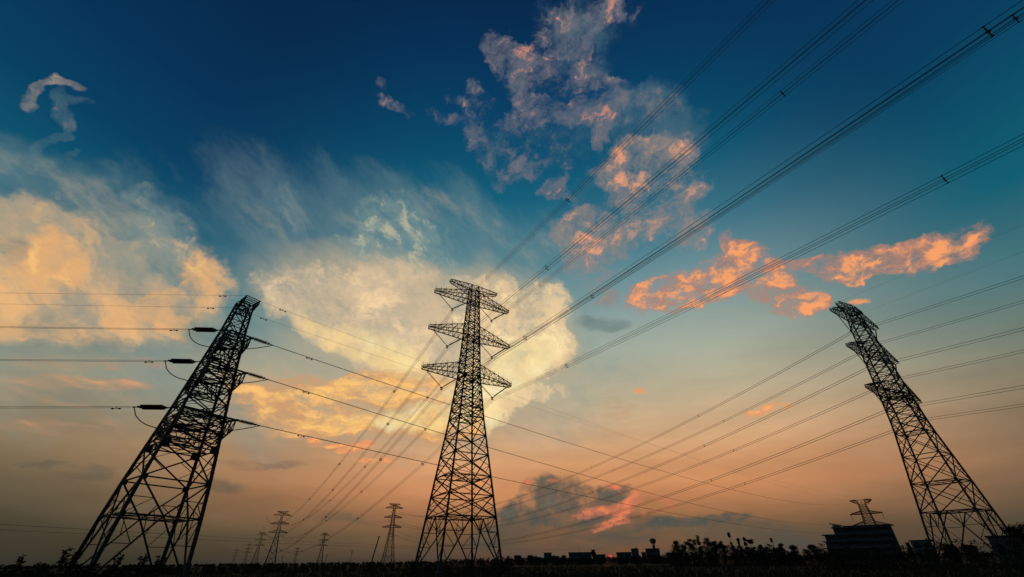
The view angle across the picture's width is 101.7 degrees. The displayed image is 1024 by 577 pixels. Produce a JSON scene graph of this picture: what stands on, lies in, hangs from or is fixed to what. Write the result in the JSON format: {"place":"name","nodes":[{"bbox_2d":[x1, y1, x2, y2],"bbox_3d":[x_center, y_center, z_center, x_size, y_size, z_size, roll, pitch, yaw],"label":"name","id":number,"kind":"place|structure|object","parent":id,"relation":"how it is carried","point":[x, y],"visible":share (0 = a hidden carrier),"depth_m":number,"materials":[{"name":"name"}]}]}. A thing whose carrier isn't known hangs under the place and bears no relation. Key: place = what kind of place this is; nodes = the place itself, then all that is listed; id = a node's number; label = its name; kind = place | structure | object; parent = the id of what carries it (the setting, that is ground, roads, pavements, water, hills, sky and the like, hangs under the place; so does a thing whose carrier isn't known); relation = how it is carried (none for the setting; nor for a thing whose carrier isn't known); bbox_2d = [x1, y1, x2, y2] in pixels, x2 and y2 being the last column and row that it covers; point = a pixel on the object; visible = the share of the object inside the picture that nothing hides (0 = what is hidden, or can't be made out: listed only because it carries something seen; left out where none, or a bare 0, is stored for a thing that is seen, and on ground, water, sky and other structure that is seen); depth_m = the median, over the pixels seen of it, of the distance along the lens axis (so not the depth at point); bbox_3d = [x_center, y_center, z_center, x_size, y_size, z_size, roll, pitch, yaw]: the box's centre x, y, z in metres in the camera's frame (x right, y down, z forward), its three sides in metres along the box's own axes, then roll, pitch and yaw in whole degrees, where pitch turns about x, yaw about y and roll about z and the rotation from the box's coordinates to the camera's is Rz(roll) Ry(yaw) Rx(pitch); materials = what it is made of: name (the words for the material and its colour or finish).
{"place":"outdoors","nodes":[
{"label":"outdoors","id":0,"kind":"place"},
{"bbox_2d":[0,524,422,546],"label":"overhead wire","id":1,"kind":"object","parent":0,"point":[175,534],"visible":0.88,"depth_m":163.97,"materials":[{"name":"metal"}]},
{"bbox_2d":[12,530,459,549],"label":"overhead wire","id":2,"kind":"object","parent":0,"point":[201,539],"visible":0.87,"depth_m":183.46,"materials":[{"name":"metal"}]},
{"bbox_2d":[0,556,1023,576],"bbox_3d":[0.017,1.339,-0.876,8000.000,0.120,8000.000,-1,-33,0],"label":"ground","id":3,"kind":"structure","parent":0,"point":[628,565],"depth_m":90.19,"materials":[{"name":"soil"}]},
{"bbox_2d":[10,554,26,576],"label":"weed","id":4,"kind":"object","parent":3,"relation":"on","point":[16,567],"visible":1,"depth_m":33.20,"materials":[{"name":"black plant"}]},
{"bbox_2d":[55,547,73,576],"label":"weed","id":5,"kind":"object","parent":3,"relation":"on","point":[61,561],"visible":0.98,"depth_m":35.40,"materials":[{"name":"black plant"}]},
{"bbox_2d":[64,549,82,576],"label":"weed","id":6,"kind":"object","parent":3,"relation":"on","point":[73,559],"visible":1,"depth_m":35.04,"materials":[{"name":"black plant"}]},
{"bbox_2d":[0,562,159,576],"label":"scrub","id":7,"kind":"object","parent":3,"relation":"on","point":[42,570],"visible":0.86,"depth_m":38.57,"materials":[{"name":"black plant"}]},
{"bbox_2d":[109,553,124,576],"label":"weed","id":8,"kind":"object","parent":3,"relation":"on","point":[114,567],"visible":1,"depth_m":37.25,"materials":[{"name":"black plant"}]},
{"bbox_2d":[134,553,149,576],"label":"weed","id":9,"kind":"object","parent":3,"relation":"on","point":[141,564],"visible":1,"depth_m":38.13,"materials":[{"name":"black plant"}]},
{"bbox_2d":[152,555,166,576],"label":"weed","id":10,"kind":"object","parent":3,"relation":"on","point":[158,562],"visible":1,"depth_m":39.32,"materials":[{"name":"black plant"}]},
{"bbox_2d":[64,295,272,576],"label":"strain pylon","id":11,"kind":"object","parent":3,"relation":"on","point":[204,414],"visible":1,"depth_m":60.94,"materials":[{"name":"metal"}]},
{"bbox_2d":[0,359,164,362],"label":"conductor","id":12,"kind":"object","parent":11,"relation":"attached to","point":[124,361],"visible":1,"depth_m":62.04,"materials":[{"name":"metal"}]},
{"bbox_2d":[0,326,177,330],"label":"conductor","id":13,"kind":"object","parent":11,"relation":"attached to","point":[80,327],"visible":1,"depth_m":66.20,"materials":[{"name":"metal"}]},
{"bbox_2d":[58,406,132,408],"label":"conductor","id":14,"kind":"object","parent":11,"relation":"attached to","point":[98,406],"visible":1,"depth_m":57.02,"materials":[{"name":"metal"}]},
{"bbox_2d":[28,304,222,308],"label":"earth wire","id":15,"kind":"object","parent":11,"relation":"attached to","point":[143,306],"visible":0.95,"depth_m":75.01,"materials":[{"name":"metal"}]},
{"bbox_2d":[39,293,245,296],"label":"earth wire","id":16,"kind":"object","parent":11,"relation":"attached to","point":[130,294],"visible":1,"depth_m":71.45,"materials":[{"name":"metal"}]},
{"bbox_2d":[260,425,808,532],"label":"conductor","id":17,"kind":"object","parent":11,"relation":"attached to","point":[468,471],"visible":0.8,"depth_m":84.73,"materials":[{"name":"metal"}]},
{"bbox_2d":[266,303,845,500],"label":"earth wire","id":18,"kind":"object","parent":11,"relation":"attached to","point":[487,385],"visible":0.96,"depth_m":100.81,"materials":[{"name":"metal"}]},
{"bbox_2d":[252,314,860,498],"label":"earth wire","id":19,"kind":"object","parent":11,"relation":"attached to","point":[445,378],"visible":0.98,"depth_m":91.47,"materials":[{"name":"metal"}]},
{"bbox_2d":[268,379,846,524],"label":"conductor","id":20,"kind":"object","parent":11,"relation":"attached to","point":[495,449],"visible":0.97,"depth_m":95.53,"materials":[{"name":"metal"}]},
{"bbox_2d":[274,345,844,504],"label":"conductor","id":21,"kind":"object","parent":11,"relation":"attached to","point":[482,415],"visible":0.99,"depth_m":93.30,"materials":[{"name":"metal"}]},
{"bbox_2d":[242,544,252,562],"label":"lattice pylon","id":22,"kind":"object","parent":3,"relation":"on","point":[248,545],"visible":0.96,"depth_m":930.97,"materials":[{"name":"metal"}]},
{"bbox_2d":[250,532,266,564],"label":"lattice pylon","id":23,"kind":"object","parent":3,"relation":"on","point":[261,534],"visible":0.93,"depth_m":816.77,"materials":[{"name":"metal"}]},
{"bbox_2d":[264,511,290,564],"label":"lattice pylon","id":24,"kind":"object","parent":3,"relation":"on","point":[279,532],"visible":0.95,"depth_m":542.35,"materials":[{"name":"metal"}]},
{"bbox_2d":[316,533,329,563],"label":"lattice pylon","id":25,"kind":"object","parent":3,"relation":"on","point":[324,540],"visible":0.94,"depth_m":546.51,"materials":[{"name":"metal"}]},
{"bbox_2d":[371,536,379,563],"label":"timber pole","id":26,"kind":"object","parent":3,"relation":"on","point":[374,550],"visible":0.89,"depth_m":122.22,"materials":[{"name":"wood"}]},
{"bbox_2d":[381,503,402,562],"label":"lattice pylon","id":27,"kind":"object","parent":3,"relation":"on","point":[393,524],"visible":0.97,"depth_m":433.77,"materials":[{"name":"metal"}]},
{"bbox_2d":[395,554,514,574],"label":"scrub","id":28,"kind":"object","parent":3,"relation":"on","point":[483,563],"visible":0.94,"depth_m":66.50,"materials":[{"name":"black plant"}]},
{"bbox_2d":[409,279,511,573],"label":"lattice pylon","id":29,"kind":"object","parent":3,"relation":"on","point":[473,341],"visible":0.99,"depth_m":88.20,"materials":[{"name":"metal"}]},
{"bbox_2d":[261,389,441,552],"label":"conductor bundle","id":30,"kind":"object","parent":29,"relation":"hanging from","point":[381,459],"visible":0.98,"depth_m":117.18,"materials":[{"name":"metal"}]},
{"bbox_2d":[263,347,446,537],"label":"conductor bundle","id":31,"kind":"object","parent":29,"relation":"hanging from","point":[379,432],"visible":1,"depth_m":124.86,"materials":[{"name":"metal"}]},
{"bbox_2d":[269,310,451,524],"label":"conductor bundle","id":32,"kind":"object","parent":29,"relation":"hanging from","point":[394,390],"visible":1,"depth_m":129.56,"materials":[{"name":"metal"}]},
{"bbox_2d":[274,358,492,538],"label":"conductor bundle","id":33,"kind":"object","parent":29,"relation":"hanging from","point":[395,459],"visible":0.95,"depth_m":142.10,"materials":[{"name":"metal"}]},
{"bbox_2d":[276,322,491,525],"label":"conductor bundle","id":34,"kind":"object","parent":29,"relation":"hanging from","point":[396,432],"visible":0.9,"depth_m":148.93,"materials":[{"name":"metal"}]},
{"bbox_2d":[276,400,491,552],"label":"conductor bundle","id":35,"kind":"object","parent":29,"relation":"hanging from","point":[387,494],"visible":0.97,"depth_m":144.12,"materials":[{"name":"metal"}]},
{"bbox_2d":[453,0,774,307],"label":"conductor bundle","id":36,"kind":"object","parent":29,"relation":"hanging from","point":[610,158],"visible":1,"depth_m":58.28,"materials":[{"name":"metal"}]},
{"bbox_2d":[446,0,872,348],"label":"conductor bundle","id":37,"kind":"object","parent":29,"relation":"hanging from","point":[692,146],"visible":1,"depth_m":42.77,"materials":[{"name":"metal"}]},
{"bbox_2d":[440,0,1023,391],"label":"conductor bundle","id":38,"kind":"object","parent":29,"relation":"hanging from","point":[988,31],"visible":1,"depth_m":31.76,"materials":[{"name":"metal"}]},
{"bbox_2d":[0,551,995,568],"bbox_3d":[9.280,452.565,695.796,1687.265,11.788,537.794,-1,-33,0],"label":"treeline","id":39,"kind":"object","parent":3,"relation":"on","point":[236,564],"visible":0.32,"depth_m":715.66,"materials":[{"name":"black plant"}]},
{"bbox_2d":[544,553,551,562],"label":"house","id":40,"kind":"structure","parent":3,"relation":"on","point":[547,555],"depth_m":394.65,"materials":[{"name":"brick"}]},
{"bbox_2d":[568,552,591,562],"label":"house","id":41,"kind":"structure","parent":3,"relation":"on","point":[575,555],"depth_m":367.16,"materials":[{"name":"brick"}]},
{"bbox_2d":[590,549,595,559],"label":"tree","id":42,"kind":"object","parent":3,"relation":"on","point":[593,553],"visible":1,"depth_m":349.15,"materials":[{"name":"black plant"}]},
{"bbox_2d":[504,554,683,565],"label":"scrub","id":43,"kind":"object","parent":3,"relation":"on","point":[529,560],"visible":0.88,"depth_m":173.38,"materials":[{"name":"black plant"}]},
{"bbox_2d":[594,554,605,561],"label":"house","id":44,"kind":"structure","parent":3,"relation":"on","point":[598,556],"depth_m":372.80,"materials":[{"name":"brick"}]},
{"bbox_2d":[616,552,631,561],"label":"house","id":45,"kind":"structure","parent":3,"relation":"on","point":[622,554],"depth_m":353.33,"materials":[{"name":"brick"}]},
{"bbox_2d":[631,547,639,561],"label":"house","id":46,"kind":"structure","parent":3,"relation":"on","point":[635,551],"depth_m":360.75,"materials":[{"name":"brick"}]},
{"bbox_2d":[645,548,659,561],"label":"house","id":47,"kind":"structure","parent":3,"relation":"on","point":[651,552],"depth_m":345.53,"materials":[{"name":"brick"}]},
{"bbox_2d":[670,540,683,558],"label":"tree","id":48,"kind":"object","parent":3,"relation":"on","point":[675,542],"visible":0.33,"depth_m":136.61,"materials":[{"name":"black plant"}]},
{"bbox_2d":[681,541,691,561],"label":"tree","id":49,"kind":"object","parent":3,"relation":"on","point":[685,545],"visible":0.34,"depth_m":142.56,"materials":[{"name":"black plant"}]},
{"bbox_2d":[687,538,697,563],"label":"tree","id":50,"kind":"object","parent":3,"relation":"on","point":[694,542],"visible":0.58,"depth_m":137.22,"materials":[{"name":"black plant"}]},
{"bbox_2d":[696,535,704,563],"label":"tree","id":51,"kind":"object","parent":3,"relation":"on","point":[699,543],"visible":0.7,"depth_m":131.39,"materials":[{"name":"black plant"}]},
{"bbox_2d":[701,538,712,560],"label":"tree","id":52,"kind":"object","parent":3,"relation":"on","point":[706,542],"visible":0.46,"depth_m":134.24,"materials":[{"name":"black plant"}]},
{"bbox_2d":[712,540,720,564],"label":"tree","id":53,"kind":"object","parent":3,"relation":"on","point":[716,548],"visible":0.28,"depth_m":134.64,"materials":[{"name":"black plant"}]},
{"bbox_2d":[716,540,727,562],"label":"tree","id":54,"kind":"object","parent":3,"relation":"on","point":[721,544],"visible":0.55,"depth_m":124.26,"materials":[{"name":"black plant"}]},
{"bbox_2d":[727,531,735,552],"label":"tree","id":55,"kind":"object","parent":3,"relation":"on","point":[729,536],"visible":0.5,"depth_m":128.62,"materials":[{"name":"black plant"}]},
{"bbox_2d":[736,538,744,560],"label":"tree","id":56,"kind":"object","parent":3,"relation":"on","point":[738,540],"visible":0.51,"depth_m":131.90,"materials":[{"name":"black plant"}]},
{"bbox_2d":[742,537,750,557],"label":"tree","id":57,"kind":"object","parent":3,"relation":"on","point":[745,543],"visible":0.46,"depth_m":123.15,"materials":[{"name":"black plant"}]},
{"bbox_2d":[746,539,755,562],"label":"tree","id":58,"kind":"object","parent":3,"relation":"on","point":[750,541],"visible":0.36,"depth_m":126.03,"materials":[{"name":"black plant"}]},
{"bbox_2d":[668,541,844,566],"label":"scrub","id":59,"kind":"object","parent":3,"relation":"on","point":[765,556],"visible":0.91,"depth_m":110.93,"materials":[{"name":"black plant"}]},
{"bbox_2d":[776,543,785,553],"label":"tree","id":60,"kind":"object","parent":3,"relation":"on","point":[780,545],"visible":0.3,"depth_m":119.21,"materials":[{"name":"black plant"}]},
{"bbox_2d":[788,544,799,555],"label":"tree","id":61,"kind":"object","parent":3,"relation":"on","point":[792,547],"visible":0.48,"depth_m":121.07,"materials":[{"name":"black plant"}]},
{"bbox_2d":[807,544,819,560],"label":"tree","id":62,"kind":"object","parent":3,"relation":"on","point":[815,547],"visible":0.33,"depth_m":115.20,"materials":[{"name":"black plant"}]},
{"bbox_2d":[821,523,902,560],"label":"office block","id":63,"kind":"structure","parent":3,"relation":"on","point":[881,536],"depth_m":229.57,"materials":[{"name":"concrete"}]},
{"bbox_2d":[835,527,890,531],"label":"window","id":64,"kind":"structure","parent":63,"relation":"in","point":[866,528],"depth_m":230.93,"materials":[{"name":"black glass"}]},
{"bbox_2d":[837,533,893,537],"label":"window","id":65,"kind":"structure","parent":63,"relation":"in","point":[866,535],"depth_m":229.47,"materials":[{"name":"black glass"}]},
{"bbox_2d":[840,540,896,544],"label":"window","id":66,"kind":"structure","parent":63,"relation":"in","point":[862,542],"depth_m":227.90,"materials":[{"name":"black glass"}]},
{"bbox_2d":[842,548,898,551],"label":"window","id":67,"kind":"structure","parent":63,"relation":"in","point":[857,548],"depth_m":225.47,"materials":[{"name":"black glass"}]},
{"bbox_2d":[849,499,893,525],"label":"lattice pylon","id":68,"kind":"object","parent":3,"relation":"on","point":[861,511],"visible":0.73,"depth_m":406.35,"materials":[{"name":"metal"}]},
{"bbox_2d":[904,541,917,562],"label":"tree","id":69,"kind":"object","parent":3,"relation":"on","point":[908,545],"visible":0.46,"depth_m":98.98,"materials":[{"name":"black plant"}]},
{"bbox_2d":[829,301,1006,564],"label":"lattice pylon","id":70,"kind":"object","parent":3,"relation":"on","point":[911,396],"visible":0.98,"depth_m":96.48,"materials":[{"name":"metal"}]},
{"bbox_2d":[391,332,851,516],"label":"conductor bundle","id":71,"kind":"object","parent":70,"relation":"hanging from","point":[689,419],"visible":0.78,"depth_m":136.66,"materials":[{"name":"metal"}]},
{"bbox_2d":[390,368,867,529],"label":"conductor bundle","id":72,"kind":"object","parent":70,"relation":"hanging from","point":[689,451],"visible":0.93,"depth_m":133.52,"materials":[{"name":"metal"}]},
{"bbox_2d":[399,346,874,517],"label":"conductor bundle","id":73,"kind":"object","parent":70,"relation":"hanging from","point":[691,435],"visible":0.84,"depth_m":150.43,"materials":[{"name":"metal"}]},
{"bbox_2d":[388,410,888,545],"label":"conductor bundle","id":74,"kind":"object","parent":70,"relation":"hanging from","point":[696,484],"visible":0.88,"depth_m":127.51,"materials":[{"name":"metal"}]},
{"bbox_2d":[403,382,892,530],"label":"conductor bundle","id":75,"kind":"object","parent":70,"relation":"hanging from","point":[696,464],"visible":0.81,"depth_m":147.00,"materials":[{"name":"metal"}]},
{"bbox_2d":[406,421,921,545],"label":"conductor bundle","id":76,"kind":"object","parent":70,"relation":"hanging from","point":[714,492],"visible":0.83,"depth_m":138.55,"materials":[{"name":"metal"}]},
{"bbox_2d":[854,276,1023,332],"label":"conductor bundle","id":77,"kind":"object","parent":70,"relation":"hanging from","point":[942,304],"visible":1,"depth_m":91.85,"materials":[{"name":"metal"}]},
{"bbox_2d":[869,327,1023,368],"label":"conductor bundle","id":78,"kind":"object","parent":70,"relation":"hanging from","point":[951,348],"visible":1,"depth_m":88.36,"materials":[{"name":"metal"}]},
{"bbox_2d":[881,300,1023,343],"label":"conductor bundle","id":79,"kind":"object","parent":70,"relation":"hanging from","point":[955,322],"visible":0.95,"depth_m":99.26,"materials":[{"name":"metal"}]},
{"bbox_2d":[889,385,1023,410],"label":"conductor bundle","id":80,"kind":"object","parent":70,"relation":"hanging from","point":[959,396],"visible":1,"depth_m":84.39,"materials":[{"name":"metal"}]},
{"bbox_2d":[899,350,1023,379],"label":"conductor bundle","id":81,"kind":"object","parent":70,"relation":"hanging from","point":[964,365],"visible":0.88,"depth_m":96.75,"materials":[{"name":"metal"}]},
{"bbox_2d":[930,404,1023,419],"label":"conductor bundle","id":82,"kind":"object","parent":70,"relation":"hanging from","point":[978,410],"visible":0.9,"depth_m":93.72,"materials":[{"name":"metal"}]},
{"bbox_2d":[823,536,1023,569],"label":"scrub","id":83,"kind":"object","parent":3,"relation":"on","point":[848,559],"visible":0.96,"depth_m":63.41,"materials":[{"name":"black plant"}]},
{"bbox_2d":[909,540,937,561],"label":"house","id":84,"kind":"structure","parent":3,"relation":"on","point":[916,544],"depth_m":137.22,"materials":[{"name":"brick"}]},
{"bbox_2d":[942,542,963,565],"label":"tree","id":85,"kind":"object","parent":3,"relation":"on","point":[952,546],"visible":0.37,"depth_m":75.30,"materials":[{"name":"black plant"}]},
{"bbox_2d":[958,543,980,564],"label":"tree","id":86,"kind":"object","parent":3,"relation":"on","point":[969,554],"visible":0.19,"depth_m":72.91,"materials":[{"name":"black plant"}]},
{"bbox_2d":[984,535,1023,565],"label":"house","id":87,"kind":"structure","parent":3,"relation":"on","point":[991,539],"depth_m":75.08,"materials":[{"name":"brick"}]},
{"bbox_2d":[994,543,1008,556],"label":"window","id":88,"kind":"structure","parent":87,"relation":"in","point":[1000,550],"depth_m":75.04,"materials":[{"name":"grey glass"}]},
{"bbox_2d":[999,522,1023,555],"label":"tree","id":89,"kind":"object","parent":3,"relation":"on","point":[1013,531],"visible":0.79,"depth_m":70.22,"materials":[{"name":"black plant"}]},
{"bbox_2d":[0,0,1023,567],"label":"sky","id":90,"kind":"structure","parent":0,"point":[335,164],"materials":[{"name":"blue"}]},
{"bbox_2d":[18,562,1023,576],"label":"grass","id":91,"kind":"structure","parent":0,"point":[808,573],"depth_m":54.82,"materials":[{"name":"black plant"}]},
{"bbox_2d":[649,538,655,547],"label":"water tower","id":92,"kind":"structure","parent":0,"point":[652,541],"depth_m":372.07,"materials":[{"name":"metal"}]},
{"bbox_2d":[493,0,904,322],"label":"conductor bundle","id":93,"kind":"object","parent":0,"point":[730,135],"visible":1,"depth_m":52.84,"materials":[{"name":"metal"}]},
{"bbox_2d":[492,7,1023,358],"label":"conductor bundle","id":94,"kind":"object","parent":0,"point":[1014,17],"visible":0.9,"depth_m":43.08,"materials":[{"name":"metal"}]},
{"bbox_2d":[493,134,1023,398],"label":"conductor bundle","id":95,"kind":"object","parent":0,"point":[808,246],"visible":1,"depth_m":41.00,"materials":[{"name":"metal"}]}
]}

